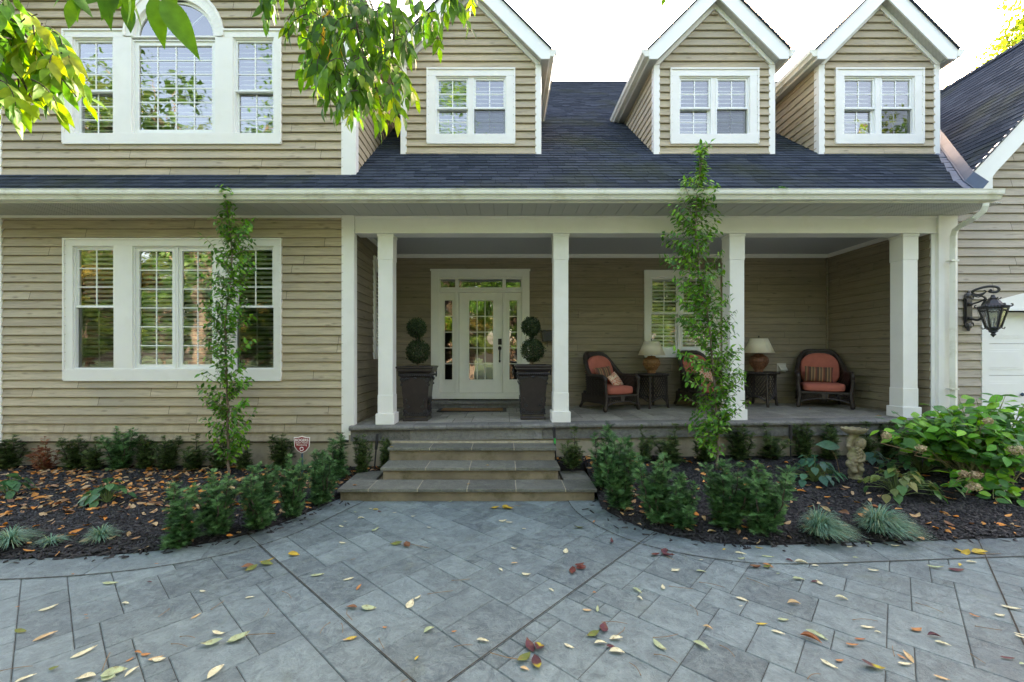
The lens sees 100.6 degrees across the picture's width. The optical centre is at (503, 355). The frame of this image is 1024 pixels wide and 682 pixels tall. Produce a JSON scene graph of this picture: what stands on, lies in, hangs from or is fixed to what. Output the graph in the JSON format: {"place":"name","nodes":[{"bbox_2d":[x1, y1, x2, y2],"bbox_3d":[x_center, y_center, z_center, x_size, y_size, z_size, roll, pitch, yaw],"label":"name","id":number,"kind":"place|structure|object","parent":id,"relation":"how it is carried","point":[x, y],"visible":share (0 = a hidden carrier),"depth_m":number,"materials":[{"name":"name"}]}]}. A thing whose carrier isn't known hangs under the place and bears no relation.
{"place":"outdoors","nodes":[
{"label":"outdoors","id":0,"kind":"place"},
{"bbox_2d":[449,399,518,400],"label":"ground","id":1,"kind":"structure","parent":0,"point":[483,399],"depth_m":18.00,"materials":[{"name":"grey stone"}]},
{"bbox_2d":[0,465,356,558],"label":"mulch bed","id":2,"kind":"object","parent":1,"relation":"on","point":[232,531],"visible":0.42,"depth_m":4.51,"materials":[{"name":"soil"}]},
{"bbox_2d":[0,434,32,469],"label":"yew shrub","id":3,"kind":"object","parent":2,"relation":"on","point":[9,457],"visible":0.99,"depth_m":6.31,"materials":[{"name":"green plant"}]},
{"bbox_2d":[0,473,38,498],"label":"hosta","id":4,"kind":"object","parent":2,"relation":"on","point":[11,486],"visible":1,"depth_m":5.21,"materials":[{"name":"green plant"}]},
{"bbox_2d":[0,524,42,548],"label":"grass tuft","id":5,"kind":"object","parent":2,"relation":"on","point":[8,538],"visible":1,"depth_m":3.98,"materials":[{"name":"green plant"}]},
{"bbox_2d":[24,436,62,469],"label":"dead yew shrub","id":6,"kind":"object","parent":2,"relation":"on","point":[45,463],"visible":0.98,"depth_m":6.26,"materials":[{"name":"brown plant"}]},
{"bbox_2d":[31,534,72,548],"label":"grass tuft","id":7,"kind":"object","parent":2,"relation":"on","point":[49,539],"visible":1,"depth_m":4.01,"materials":[{"name":"green plant"}]},
{"bbox_2d":[55,434,91,469],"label":"yew shrub","id":8,"kind":"object","parent":2,"relation":"on","point":[72,459],"visible":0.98,"depth_m":6.26,"materials":[{"name":"green plant"}]},
{"bbox_2d":[78,436,104,469],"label":"yew shrub","id":9,"kind":"object","parent":2,"relation":"on","point":[94,461],"visible":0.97,"depth_m":6.25,"materials":[{"name":"green plant"}]},
{"bbox_2d":[79,522,123,544],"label":"grass tuft","id":10,"kind":"object","parent":2,"relation":"on","point":[98,534],"visible":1,"depth_m":4.07,"materials":[{"name":"green plant"}]},
{"bbox_2d":[77,477,136,507],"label":"hosta","id":11,"kind":"object","parent":2,"relation":"on","point":[96,493],"visible":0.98,"depth_m":5.00,"materials":[{"name":"green plant"}]},
{"bbox_2d":[95,426,145,469],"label":"yew shrub","id":12,"kind":"object","parent":2,"relation":"on","point":[120,457],"visible":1,"depth_m":6.24,"materials":[{"name":"green plant"}]},
{"bbox_2d":[133,435,159,468],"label":"yew shrub","id":13,"kind":"object","parent":2,"relation":"on","point":[145,460],"visible":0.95,"depth_m":6.29,"materials":[{"name":"green plant"}]},
{"bbox_2d":[150,435,183,469],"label":"yew shrub","id":14,"kind":"object","parent":2,"relation":"on","point":[170,451],"visible":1,"depth_m":6.27,"materials":[{"name":"green plant"}]},
{"bbox_2d":[158,480,211,549],"bbox_3d":[-3.050,1.496,4.042,0.444,0.665,0.412,0,0,22],"label":"yew shrub","id":15,"kind":"object","parent":2,"relation":"on","point":[182,527],"visible":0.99,"depth_m":4.00,"materials":[{"name":"green plant"}]},
{"bbox_2d":[179,433,208,469],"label":"yew shrub","id":16,"kind":"object","parent":2,"relation":"on","point":[193,460],"visible":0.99,"depth_m":6.28,"materials":[{"name":"green plant"}]},
{"bbox_2d":[185,468,244,536],"bbox_3d":[-2.839,1.457,4.204,0.530,0.675,0.396,0,0,12],"label":"yew shrub","id":17,"kind":"object","parent":2,"relation":"on","point":[219,503],"visible":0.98,"depth_m":4.18,"materials":[{"name":"green plant"}]},
{"bbox_2d":[203,440,226,468],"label":"yew shrub","id":18,"kind":"object","parent":2,"relation":"on","point":[217,464],"visible":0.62,"depth_m":6.26,"materials":[{"name":"green plant"}]},
{"bbox_2d":[194,184,258,472],"bbox_3d":[-3.902,-0.367,6.007,1.054,4.206,0.665,0,0,0],"label":"slender tree","id":19,"kind":"object","parent":2,"relation":"on","point":[224,411],"visible":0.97,"depth_m":5.97,"materials":[{"name":"green plant"}]},
{"bbox_2d":[233,440,254,469],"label":"yew shrub","id":20,"kind":"object","parent":2,"relation":"on","point":[243,462],"visible":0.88,"depth_m":6.26,"materials":[{"name":"green plant"}]},
{"bbox_2d":[237,460,282,531],"bbox_3d":[-2.539,1.463,4.426,0.393,0.704,0.687,0,0,-13],"label":"yew shrub","id":21,"kind":"object","parent":2,"relation":"on","point":[259,507],"visible":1,"depth_m":4.34,"materials":[{"name":"green plant"}]},
{"bbox_2d":[266,433,298,468],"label":"yew shrub","id":22,"kind":"object","parent":2,"relation":"on","point":[278,457],"visible":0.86,"depth_m":6.29,"materials":[{"name":"green plant"}]},
{"bbox_2d":[270,454,313,517],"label":"yew shrub","id":23,"kind":"object","parent":2,"relation":"on","point":[292,505],"visible":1,"depth_m":4.69,"materials":[{"name":"green plant"}]},
{"bbox_2d":[294,436,309,473],"bbox_3d":[-2.821,1.438,5.953,0.226,0.624,0.026,0,0,0],"label":"yard sign","id":24,"kind":"object","parent":2,"relation":"on","point":[301,444],"visible":1,"depth_m":5.95,"materials":[{"name":"plastic"}]},
{"bbox_2d":[306,449,340,506],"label":"yew shrub","id":25,"kind":"object","parent":2,"relation":"on","point":[322,486],"visible":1,"depth_m":5.04,"materials":[{"name":"green plant"}]},
{"bbox_2d":[316,432,350,478],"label":"yew shrub","id":26,"kind":"object","parent":2,"relation":"on","point":[338,456],"visible":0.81,"depth_m":5.89,"materials":[{"name":"green plant"}]},
{"bbox_2d":[352,433,373,472],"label":"yew shrub","id":27,"kind":"object","parent":2,"relation":"on","point":[360,457],"visible":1,"depth_m":6.10,"materials":[{"name":"green plant"}]},
{"bbox_2d":[0,0,665,143],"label":"shade tree","id":28,"kind":"object","parent":1,"relation":"on","point":[44,65],"visible":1,"depth_m":1.83,"materials":[{"name":"green plant"}]},
{"bbox_2d":[0,0,1023,477],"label":"house","id":29,"kind":"structure","parent":1,"relation":"on","point":[488,200],"depth_m":6.62,"materials":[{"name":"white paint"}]},
{"bbox_2d":[61,0,282,144],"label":"window","id":30,"kind":"structure","parent":29,"relation":"in","point":[151,94],"depth_m":6.59,"materials":[{"name":"white paint"}]},
{"bbox_2d":[62,238,282,380],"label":"window","id":31,"kind":"structure","parent":29,"relation":"in","point":[130,312],"depth_m":6.52,"materials":[{"name":"white paint"}]},
{"bbox_2d":[372,256,377,358],"bbox_3d":[-2.324,-0.848,7.925,0.152,1.816,0.926,0,0,0],"label":"window","id":32,"kind":"structure","parent":29,"relation":"in","point":[375,262],"depth_m":7.48,"materials":[{"name":"white paint"}]},
{"bbox_2d":[396,366,437,420],"bbox_3d":[-1.405,0.609,6.980,0.622,0.880,0.587,0,0,0],"label":"planter","id":33,"kind":"object","parent":29,"relation":"on","point":[417,383],"visible":1,"depth_m":6.78,"materials":[{"name":"brown metal"}]},
{"bbox_2d":[405,317,429,365],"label":"topiary shrub","id":34,"kind":"object","parent":33,"relation":"on","point":[415,332],"visible":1,"depth_m":6.90,"materials":[{"name":"green plant"}]},
{"bbox_2d":[426,67,514,143],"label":"window","id":35,"kind":"structure","parent":29,"relation":"in","point":[479,102],"depth_m":7.43,"materials":[{"name":"white paint"}]},
{"bbox_2d":[437,408,506,411],"bbox_3d":[-0.585,1.024,8.050,1.290,0.022,0.440,0,0,0],"label":"doormat","id":36,"kind":"object","parent":29,"relation":"on","point":[472,410],"visible":1,"depth_m":7.90,"materials":[{"name":"rubber"}]},
{"bbox_2d":[459,293,502,392],"bbox_3d":[-0.454,-0.262,8.600,0.883,2.033,0.150,0,0,0],"label":"front door","id":37,"kind":"structure","parent":29,"relation":"in","point":[466,385],"depth_m":8.63,"materials":[{"name":"paint"}]},
{"bbox_2d":[513,364,551,419],"bbox_3d":[0.475,0.585,6.980,0.622,0.880,0.587,0,0,0],"label":"planter","id":38,"kind":"object","parent":29,"relation":"on","point":[532,381],"visible":1,"depth_m":6.77,"materials":[{"name":"brown metal"}]},
{"bbox_2d":[520,316,545,364],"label":"topiary shrub","id":39,"kind":"object","parent":38,"relation":"on","point":[529,325],"visible":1,"depth_m":6.89,"materials":[{"name":"green plant"}]},
{"bbox_2d":[541,330,551,346],"bbox_3d":[0.906,-0.343,8.497,0.276,0.354,0.162,0,0,0],"label":"mailbox","id":40,"kind":"object","parent":29,"relation":"attached to","point":[546,335],"visible":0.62,"depth_m":8.45,"materials":[{"name":"black metal"}]},
{"bbox_2d":[579,351,640,412],"bbox_3d":[1.963,0.461,8.034,0.875,1.090,0.882,0,0,-28],"label":"wicker armchair","id":41,"kind":"object","parent":29,"relation":"on","point":[601,389],"visible":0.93,"depth_m":7.87,"materials":[{"name":"brown wicker"}]},
{"bbox_2d":[595,366,611,380],"bbox_3d":[1.895,0.349,8.004,0.380,0.280,0.110,-7,-11,-29],"label":"throw pillow","id":42,"kind":"object","parent":41,"relation":"on","point":[606,371],"visible":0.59,"depth_m":7.97,"materials":[{"name":"fabric"}]},
{"bbox_2d":[607,372,622,384],"bbox_3d":[2.122,0.476,8.028,0.340,0.300,0.100,-27,-11,-49],"label":"throw pillow","id":43,"kind":"object","parent":41,"relation":"on","point":[614,378],"visible":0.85,"depth_m":7.97,"materials":[{"name":"fabric"}]},
{"bbox_2d":[634,373,669,408],"bbox_3d":[2.861,0.666,8.200,0.661,0.657,0.663,0,0,0],"label":"side table","id":44,"kind":"object","parent":29,"relation":"on","point":[664,397],"visible":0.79,"depth_m":8.02,"materials":[{"name":"wicker"}]},
{"bbox_2d":[638,339,664,372],"bbox_3d":[2.860,0.007,8.200,0.510,0.666,0.510,0,0,0],"label":"table lamp","id":45,"kind":"object","parent":44,"relation":"on","point":[651,363],"visible":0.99,"depth_m":8.07,"materials":[{"name":"fabric"}]},
{"bbox_2d":[644,270,719,356],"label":"window","id":46,"kind":"structure","parent":29,"relation":"in","point":[659,288],"depth_m":8.66,"materials":[{"name":"white paint"}]},
{"bbox_2d":[673,350,721,409],"bbox_3d":[3.816,0.438,8.135,0.875,1.090,0.882,0,0,-14],"label":"wicker armchair","id":47,"kind":"object","parent":29,"relation":"on","point":[688,391],"visible":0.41,"depth_m":8.12,"materials":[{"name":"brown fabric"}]},
{"bbox_2d":[695,369,712,382],"bbox_3d":[3.841,0.389,8.125,0.380,0.300,0.110,-5,-15,-15],"label":"throw pillow","id":48,"kind":"object","parent":47,"relation":"on","point":[708,374],"visible":0.29,"depth_m":8.09,"materials":[{"name":"fabric"}]},
{"bbox_2d":[670,67,759,144],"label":"window","id":49,"kind":"structure","parent":29,"relation":"in","point":[720,102],"depth_m":7.43,"materials":[{"name":"white paint"}]},
{"bbox_2d":[744,371,780,407],"bbox_3d":[4.971,0.640,8.220,0.661,0.657,0.663,0,0,-18],"label":"side table","id":50,"kind":"object","parent":29,"relation":"on","point":[767,375],"visible":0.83,"depth_m":8.06,"materials":[{"name":"wicker"}]},
{"bbox_2d":[744,336,774,371],"bbox_3d":[4.930,-0.036,8.200,0.535,0.699,0.536,0,0,0],"label":"table lamp","id":51,"kind":"object","parent":50,"relation":"on","point":[758,360],"visible":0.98,"depth_m":8.08,"materials":[{"name":"fabric"}]},
{"bbox_2d":[794,349,855,409],"bbox_3d":[6.007,0.410,8.033,0.875,1.090,0.882,0,0,29],"label":"wicker armchair","id":52,"kind":"object","parent":29,"relation":"on","point":[843,384],"visible":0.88,"depth_m":7.91,"materials":[{"name":"brown wicker"}]},
{"bbox_2d":[804,366,832,382],"bbox_3d":[5.953,0.351,8.022,0.440,0.290,0.110,3,-12,30],"label":"throw pillow","id":53,"kind":"object","parent":52,"relation":"on","point":[822,374],"visible":1,"depth_m":7.98,"materials":[{"name":"fabric"}]},
{"bbox_2d":[834,67,924,144],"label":"window","id":54,"kind":"structure","parent":29,"relation":"in","point":[886,103],"depth_m":7.43,"materials":[{"name":"white paint"}]},
{"bbox_2d":[964,285,1013,336],"bbox_3d":[7.123,-0.646,6.305,0.390,0.759,0.647,0,0,0],"label":"wall lantern","id":55,"kind":"object","parent":29,"relation":"attached to","point":[988,305],"depth_m":6.20,"materials":[{"name":"black metal"}]},
{"bbox_2d":[989,312,1023,427],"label":"garage door","id":56,"kind":"structure","parent":29,"relation":"in","point":[1006,348],"depth_m":6.76,"materials":[{"name":"white plastic"}]},
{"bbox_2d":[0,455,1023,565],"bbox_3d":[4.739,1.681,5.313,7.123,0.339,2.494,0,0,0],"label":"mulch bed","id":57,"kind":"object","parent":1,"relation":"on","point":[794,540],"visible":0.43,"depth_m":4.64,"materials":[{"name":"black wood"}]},
{"bbox_2d":[0,455,1023,555],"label":"leaf litter","id":58,"kind":"object","parent":57,"relation":"on","point":[157,484],"visible":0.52,"depth_m":5.28,"materials":[{"name":"orange plant"}]},
{"bbox_2d":[588,421,620,487],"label":"yew shrub","id":59,"kind":"object","parent":57,"relation":"on","point":[598,475],"visible":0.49,"depth_m":5.39,"materials":[{"name":"green plant"}]},
{"bbox_2d":[597,435,639,509],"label":"yew shrub","id":60,"kind":"object","parent":57,"relation":"on","point":[619,493],"visible":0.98,"depth_m":4.84,"materials":[{"name":"green plant"}]},
{"bbox_2d":[638,424,656,461],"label":"yew shrub","id":61,"kind":"object","parent":57,"relation":"on","point":[645,450],"visible":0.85,"depth_m":6.12,"materials":[{"name":"green plant"}]},
{"bbox_2d":[629,452,685,523],"bbox_3d":[1.626,1.395,4.529,0.604,0.763,0.451,0,0,8],"label":"yew shrub","id":62,"kind":"object","parent":57,"relation":"on","point":[656,504],"visible":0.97,"depth_m":4.46,"materials":[{"name":"green plant"}]},
{"bbox_2d":[646,423,686,462],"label":"yew shrub","id":63,"kind":"object","parent":57,"relation":"on","point":[669,448],"visible":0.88,"depth_m":6.06,"materials":[{"name":"green plant"}]},
{"bbox_2d":[668,471,700,529],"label":"yew shrub","id":64,"kind":"object","parent":57,"relation":"on","point":[685,508],"visible":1,"depth_m":4.32,"materials":[{"name":"green plant"}]},
{"bbox_2d":[691,436,713,461],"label":"yew shrub","id":65,"kind":"object","parent":57,"relation":"on","point":[703,456],"visible":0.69,"depth_m":6.12,"materials":[{"name":"green plant"}]},
{"bbox_2d":[659,138,751,469],"bbox_3d":[2.789,-0.710,5.864,1.485,4.619,0.585,0,0,0],"label":"slender tree","id":66,"kind":"object","parent":57,"relation":"on","point":[698,299],"visible":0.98,"depth_m":5.83,"materials":[{"name":"green plant"}]},
{"bbox_2d":[698,458,763,530],"bbox_3d":[2.301,1.410,4.346,0.655,0.734,0.375,0,0,29],"label":"yew shrub","id":67,"kind":"object","parent":57,"relation":"on","point":[729,513],"visible":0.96,"depth_m":4.30,"materials":[{"name":"green plant"}]},
{"bbox_2d":[723,423,758,459],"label":"yew shrub","id":68,"kind":"object","parent":57,"relation":"on","point":[739,449],"visible":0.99,"depth_m":6.27,"materials":[{"name":"green plant"}]},
{"bbox_2d":[734,460,798,536],"bbox_3d":[2.606,1.404,4.193,0.585,0.738,0.437,0,0,13],"label":"yew shrub","id":69,"kind":"object","parent":57,"relation":"on","point":[764,517],"visible":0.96,"depth_m":4.16,"materials":[{"name":"green plant"}]},
{"bbox_2d":[757,422,793,458],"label":"yew shrub","id":70,"kind":"object","parent":57,"relation":"on","point":[771,447],"visible":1,"depth_m":6.22,"materials":[{"name":"green plant"}]},
{"bbox_2d":[789,425,791,458],"bbox_3d":[4.224,1.270,6.250,0.052,0.507,0.052,0,0,0],"label":"path light","id":71,"kind":"object","parent":57,"relation":"on","point":[790,432],"visible":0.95,"depth_m":6.24,"materials":[{"name":"black metal"}]},
{"bbox_2d":[792,422,816,459],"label":"yew shrub","id":72,"kind":"object","parent":57,"relation":"on","point":[804,444],"visible":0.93,"depth_m":6.29,"materials":[{"name":"green plant"}]},
{"bbox_2d":[787,454,847,486],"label":"hosta","id":73,"kind":"object","parent":57,"relation":"on","point":[814,473],"visible":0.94,"depth_m":5.40,"materials":[{"name":"green plant"}]},
{"bbox_2d":[815,440,839,471],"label":"hosta stalk leaf","id":74,"kind":"object","parent":57,"relation":"on","point":[828,445],"visible":0.99,"depth_m":5.77,"materials":[{"name":"green plant"}]},
{"bbox_2d":[797,505,863,543],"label":"grass tuft","id":75,"kind":"object","parent":57,"relation":"on","point":[820,525],"visible":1,"depth_m":4.14,"materials":[{"name":"green plant"}]},
{"bbox_2d":[819,423,842,459],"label":"yew shrub","id":76,"kind":"object","parent":57,"relation":"on","point":[831,435],"visible":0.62,"depth_m":6.25,"materials":[{"name":"green plant"}]},
{"bbox_2d":[840,426,867,479],"bbox_3d":[4.576,1.281,5.544,0.307,0.678,0.276,0,0,0],"label":"stone birdbath","id":77,"kind":"object","parent":57,"relation":"on","point":[855,446],"visible":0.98,"depth_m":5.49,"materials":[{"name":"beige stone"}]},
{"bbox_2d":[846,421,881,452],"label":"yew shrub","id":78,"kind":"object","parent":57,"relation":"on","point":[867,448],"visible":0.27,"depth_m":6.22,"materials":[{"name":"green plant"}]},
{"bbox_2d":[865,451,889,466],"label":"hosta","id":79,"kind":"object","parent":57,"relation":"on","point":[871,457],"visible":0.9,"depth_m":6.06,"materials":[{"name":"green plant"}]},
{"bbox_2d":[875,420,904,458],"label":"yew shrub","id":80,"kind":"object","parent":57,"relation":"on","point":[887,450],"visible":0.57,"depth_m":6.28,"materials":[{"name":"green plant"}]},
{"bbox_2d":[853,501,932,542],"bbox_3d":[3.837,1.611,4.203,0.651,0.322,0.680,0,0,0],"label":"grass tuft","id":81,"kind":"object","parent":57,"relation":"on","point":[880,521],"visible":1,"depth_m":4.18,"materials":[{"name":"green plant"}]},
{"bbox_2d":[857,465,947,504],"bbox_3d":[4.767,1.517,5.129,0.948,0.395,0.677,0,0,0],"label":"hosta","id":82,"kind":"object","parent":57,"relation":"on","point":[910,481],"visible":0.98,"depth_m":5.03,"materials":[{"name":"green plant"}]},
{"bbox_2d":[876,449,968,478],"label":"ground plant","id":83,"kind":"object","parent":57,"relation":"on","point":[907,460],"visible":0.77,"depth_m":5.70,"materials":[{"name":"green plant"}]},
{"bbox_2d":[870,393,1023,506],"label":"hydrangea bush","id":84,"kind":"object","parent":57,"relation":"on","point":[989,454],"visible":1,"depth_m":5.19,"materials":[{"name":"green plant"}]},
{"bbox_2d":[557,457,583,473],"bbox_3d":[0.958,1.690,6.357,0.439,0.320,0.405,0,0,0],"label":"mulch bed","id":85,"kind":"object","parent":1,"relation":"on","point":[562,467],"visible":0.28,"depth_m":6.17,"materials":[{"name":"soil"}]},
{"bbox_2d":[552,427,556,460],"bbox_3d":[0.750,1.303,6.250,0.056,0.513,0.056,0,0,-45],"label":"path light","id":86,"kind":"object","parent":85,"relation":"on","point":[554,432],"visible":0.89,"depth_m":6.24,"materials":[{"name":"black metal"}]},
{"bbox_2d":[560,425,585,468],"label":"yew shrub","id":87,"kind":"object","parent":85,"relation":"on","point":[571,460],"visible":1,"depth_m":5.99,"materials":[{"name":"green plant"}]},
{"bbox_2d":[940,0,1023,89],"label":"maple tree","id":88,"kind":"object","parent":1,"relation":"on","point":[1006,41],"visible":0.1,"depth_m":18.00,"materials":[{"name":"yellow plant"}]},
{"bbox_2d":[0,492,1023,681],"bbox_3d":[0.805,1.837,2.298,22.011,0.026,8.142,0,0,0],"label":"driveway","id":89,"kind":"structure","parent":0,"point":[472,542],"depth_m":3.11,"materials":[{"name":"grey stone"}]},
{"bbox_2d":[71,645,96,657],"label":"fallen leaf","id":90,"kind":"object","parent":89,"relation":"on","point":[82,652],"visible":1,"depth_m":2.61,"materials":[{"name":"beige plant"}]},
{"bbox_2d":[75,652,127,680],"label":"leaf cluster","id":91,"kind":"object","parent":89,"relation":"on","point":[109,673],"visible":1,"depth_m":2.42,"materials":[{"name":"plant"}]},
{"bbox_2d":[207,664,223,678],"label":"fallen leaf","id":92,"kind":"object","parent":89,"relation":"on","point":[214,670],"visible":1,"depth_m":2.45,"materials":[{"name":"beige plant"}]},
{"bbox_2d":[202,631,274,644],"bbox_3d":[-1.700,1.809,2.733,0.428,0.026,0.066,0,0,-20],"label":"leaf cluster","id":93,"kind":"object","parent":89,"relation":"on","point":[236,637],"visible":1,"depth_m":2.72,"materials":[{"name":"beige plant"}]},
{"bbox_2d":[241,557,273,570],"bbox_3d":[-2.127,1.810,3.690,0.269,0.040,0.110,0,0,-41],"label":"leaf cluster","id":94,"kind":"object","parent":89,"relation":"on","point":[250,566],"visible":1,"depth_m":3.68,"materials":[{"name":"plant"}]},
{"bbox_2d":[346,604,376,619],"bbox_3d":[-1.047,1.812,3.049,0.189,0.020,0.195,0,0,40],"label":"leaf cluster","id":95,"kind":"object","parent":89,"relation":"on","point":[367,607],"visible":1,"depth_m":3.07,"materials":[{"name":"yellow plant"}]},
{"bbox_2d":[390,541,427,547],"bbox_3d":[-0.896,1.810,4.060,0.399,0.024,0.104,0,0,25],"label":"leaf cluster","id":96,"kind":"object","parent":89,"relation":"on","point":[406,543],"visible":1,"depth_m":4.10,"materials":[{"name":"plant"}]},
{"bbox_2d":[337,441,596,500],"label":"front steps","id":97,"kind":"structure","parent":89,"relation":"on","point":[451,470],"depth_m":5.72,"materials":[{"name":"stone"}]},
{"bbox_2d":[11,501,1015,578],"bbox_3d":[1.203,1.823,4.554,13.677,0.001,1.776,0,0,-2],"label":"driveway border groove","id":98,"kind":"object","parent":89,"relation":"on","point":[585,518],"visible":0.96,"depth_m":3.78},
{"bbox_2d":[490,637,543,666],"bbox_3d":[0.111,1.812,2.630,0.325,0.047,0.257,0,0,24],"label":"leaf cluster","id":99,"kind":"object","parent":89,"relation":"on","point":[536,659],"visible":1,"depth_m":2.57,"materials":[{"name":"plant"}]},
{"bbox_2d":[569,562,586,572],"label":"leaf cluster","id":100,"kind":"object","parent":89,"relation":"on","point":[572,569],"visible":1,"depth_m":3.64,"materials":[{"name":"red plant"}]},
{"bbox_2d":[586,622,607,635],"bbox_3d":[0.636,1.812,2.806,0.212,0.017,0.067,0,0,-40],"label":"leaf cluster","id":101,"kind":"object","parent":89,"relation":"on","point":[603,626],"visible":1,"depth_m":2.80,"materials":[{"name":"green plant"}]},
{"bbox_2d":[652,548,674,559],"bbox_3d":[1.482,1.808,3.865,0.236,0.027,0.182,0,0,-34],"label":"leaf cluster","id":102,"kind":"object","parent":89,"relation":"on","point":[664,551],"visible":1,"depth_m":3.90,"materials":[{"name":"red plant"}]},
{"bbox_2d":[800,631,822,643],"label":"fallen leaf","id":103,"kind":"object","parent":89,"relation":"on","point":[808,634],"visible":1,"depth_m":2.74,"materials":[{"name":"orange plant"}]},
{"bbox_2d":[862,659,884,668],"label":"leaf cluster","id":104,"kind":"object","parent":89,"relation":"on","point":[872,664],"visible":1,"depth_m":2.49,"materials":[{"name":"yellow plant"}]},
{"bbox_2d":[955,548,1000,554],"bbox_3d":[4.379,1.810,3.939,0.364,0.044,0.107,0,0,0],"label":"leaf cluster","id":105,"kind":"object","parent":89,"relation":"on","point":[974,550],"visible":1,"depth_m":3.93,"materials":[{"name":"yellow plant"}]},
{"bbox_2d":[374,0,1023,88],"label":"sky","id":106,"kind":"structure","parent":0,"point":[594,40],"materials":[{"name":"white"}]},
{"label":"mulch bed","id":107,"kind":"structure","parent":0,"visible":0},
{"bbox_2d":[374,433,378,468],"bbox_3d":[-1.867,1.418,6.250,0.081,0.548,0.052,0,0,0],"label":"path light","id":108,"kind":"object","parent":107,"relation":"on","point":[376,440],"visible":1,"depth_m":6.24,"materials":[{"name":"black metal"}]},
{"bbox_2d":[378,437,391,468],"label":"yew shrub","id":109,"kind":"object","parent":107,"relation":"on","point":[384,457],"visible":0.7,"depth_m":6.23,"materials":[{"name":"green plant"}]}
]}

